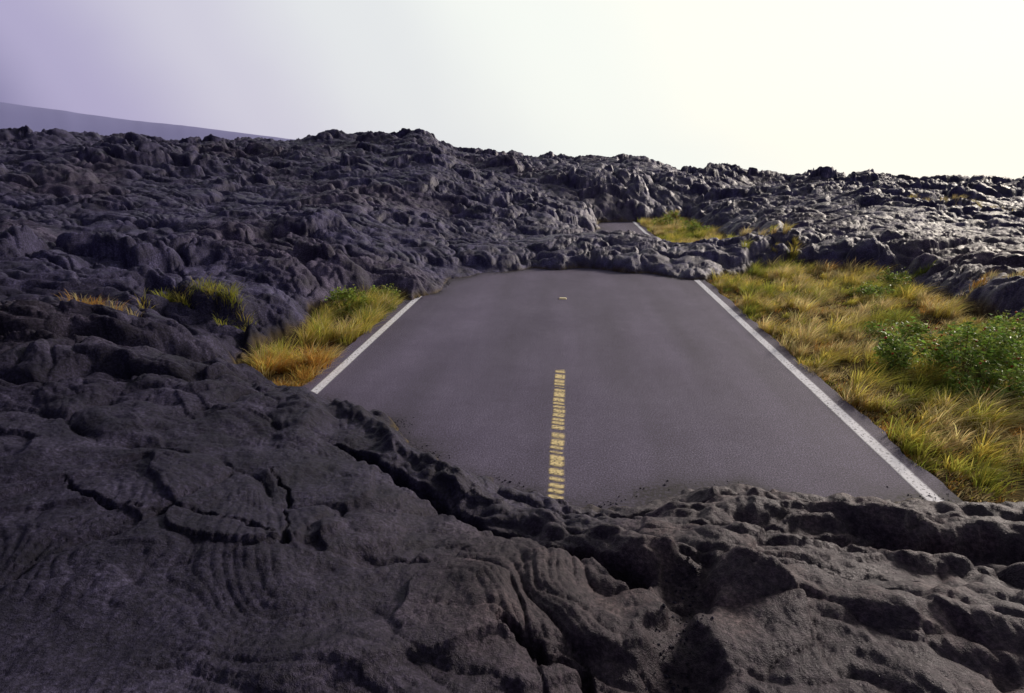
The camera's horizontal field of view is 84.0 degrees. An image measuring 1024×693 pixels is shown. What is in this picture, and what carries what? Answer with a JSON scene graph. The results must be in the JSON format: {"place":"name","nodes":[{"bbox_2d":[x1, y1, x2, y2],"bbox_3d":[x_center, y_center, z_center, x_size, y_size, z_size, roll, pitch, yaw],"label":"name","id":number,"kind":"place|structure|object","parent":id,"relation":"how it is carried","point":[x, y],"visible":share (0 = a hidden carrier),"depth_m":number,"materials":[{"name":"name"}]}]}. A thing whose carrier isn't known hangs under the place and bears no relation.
{"place":"outdoors","nodes":[
{"label":"outdoors","id":0,"kind":"place"},
{"bbox_2d":[0,102,294,140],"bbox_3d":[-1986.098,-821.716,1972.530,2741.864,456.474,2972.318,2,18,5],"label":"distant hill","id":1,"kind":"structure","parent":0,"point":[34,119],"depth_m":2506.43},
{"bbox_2d":[241,283,411,386],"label":"roadside grass","id":2,"kind":"structure","parent":0,"point":[276,361],"depth_m":9.68,"materials":[{"name":"plant"}]},
{"bbox_2d":[0,125,1023,692],"bbox_3d":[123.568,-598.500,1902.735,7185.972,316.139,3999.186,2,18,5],"label":"lava field ground","id":3,"kind":"structure","parent":0,"point":[192,499],"depth_m":4.50,"materials":[{"name":"black stone"}]},
{"bbox_2d":[51,291,143,316],"bbox_3d":[-5.814,-0.569,8.120,1.140,0.602,0.911,2,18,5],"label":"grass tuft","id":4,"kind":"object","parent":3,"relation":"on","point":[97,302],"visible":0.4,"depth_m":8.09,"materials":[{"name":"plant"}]},
{"bbox_2d":[137,271,257,331],"bbox_3d":[-5.071,-0.664,9.499,1.918,1.145,1.240,-3,18,-10],"label":"grass tuft","id":5,"kind":"object","parent":3,"relation":"on","point":[178,295],"visible":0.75,"depth_m":9.43,"materials":[{"name":"green plant"}]},
{"bbox_2d":[204,279,253,329],"bbox_3d":[-4.689,-0.654,9.494,0.960,0.922,0.738,2,18,5],"label":"grass tuft","id":6,"kind":"object","parent":3,"relation":"on","point":[224,290],"visible":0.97,"depth_m":9.48,"materials":[{"name":"green plant"}]},
{"bbox_2d":[325,283,398,316],"bbox_3d":[-3.074,-1.109,12.155,1.770,0.620,1.211,-16,24,-41],"label":"shrub","id":7,"kind":"object","parent":3,"relation":"on","point":[342,294],"visible":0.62,"depth_m":11.79,"materials":[{"name":"green plant"}]},
{"bbox_2d":[651,210,710,233],"bbox_3d":[7.530,-5.637,25.603,2.189,0.846,3.771,2,18,5],"label":"shrub","id":8,"kind":"object","parent":3,"relation":"on","point":[668,219],"visible":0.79,"depth_m":26.44,"materials":[{"name":"green plant"}]},
{"bbox_2d":[638,209,1023,495],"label":"roadside grass","id":9,"kind":"structure","parent":3,"relation":"on","point":[982,417],"depth_m":9.22,"materials":[{"name":"green plant"}]},
{"bbox_2d":[709,279,1012,502],"bbox_3d":[4.948,-0.139,9.959,0.888,0.186,10.329,2,18,5],"label":"grass fringe","id":10,"kind":"object","parent":3,"relation":"on","point":[880,417],"depth_m":6.63,"materials":[{"name":"green plant"}]},
{"bbox_2d":[710,271,1023,501],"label":"dry thatch","id":11,"kind":"object","parent":3,"relation":"on","point":[911,405],"visible":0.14,"depth_m":7.95,"materials":[{"name":"yellow plant"}]},
{"bbox_2d":[848,266,911,301],"bbox_3d":[8.754,-1.480,13.316,2.631,0.614,0.982,-14,23,-36],"label":"shrub","id":12,"kind":"object","parent":3,"relation":"on","point":[891,277],"visible":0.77,"depth_m":13.26,"materials":[{"name":"green plant"}]},
{"bbox_2d":[899,257,942,283],"bbox_3d":[10.137,-1.942,14.454,1.253,0.742,1.160,2,18,5],"label":"grass tuft","id":13,"kind":"object","parent":3,"relation":"on","point":[920,272],"visible":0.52,"depth_m":14.25,"materials":[{"name":"green plant"}]},
{"bbox_2d":[858,309,1023,418],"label":"berry shrub","id":14,"kind":"object","parent":3,"relation":"on","point":[1003,348],"visible":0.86,"depth_m":8.04,"materials":[{"name":"green plant"}]},
{"bbox_2d":[909,193,1012,209],"bbox_3d":[17.554,-5.554,22.261,3.743,0.912,2.366,2,18,5],"label":"grass tuft","id":15,"kind":"object","parent":3,"relation":"on","point":[963,196],"visible":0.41,"depth_m":22.37,"materials":[{"name":"plant"}]},
{"bbox_2d":[958,268,1023,298],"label":"grass tuft","id":16,"kind":"object","parent":3,"relation":"on","point":[976,285],"visible":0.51,"depth_m":12.04,"materials":[{"name":"plant"}]},
{"bbox_2d":[0,0,1023,179],"label":"sky","id":17,"kind":"structure","parent":0,"point":[914,88],"materials":[{"name":"white"}]},
{"bbox_2d":[303,222,962,508],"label":"asphalt road","id":18,"kind":"structure","parent":0,"point":[680,385],"depth_m":7.63,"materials":[{"name":"grey asphalt"}]},
{"bbox_2d":[311,296,421,393],"bbox_3d":[-2.303,-0.601,11.386,0.166,0.001,10.500,2,18,5],"label":"white edge line","id":19,"kind":"object","parent":18,"relation":"on","point":[322,384],"visible":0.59,"depth_m":9.30,"materials":[{"name":"paint"}]},
{"bbox_2d":[548,370,564,498],"bbox_3d":[0.529,0.979,6.551,0.185,0.001,4.092,2,18,5],"label":"yellow centre dash","id":20,"kind":"object","parent":18,"relation":"on","point":[558,462],"visible":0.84,"depth_m":6.32,"materials":[{"name":"paint"}]},
{"bbox_2d":[331,269,949,692],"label":"lava rubble","id":21,"kind":"object","parent":18,"relation":"on","point":[673,553],"visible":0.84,"depth_m":3.29,"materials":[{"name":"black stone"}]},
{"bbox_2d":[634,221,942,501],"bbox_3d":[5.121,-2.727,17.891,0.177,0.001,29.500,2,18,5],"label":"white edge line","id":22,"kind":"object","parent":18,"relation":"on","point":[894,462],"visible":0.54,"depth_m":7.02,"materials":[{"name":"paint"}]}
]}

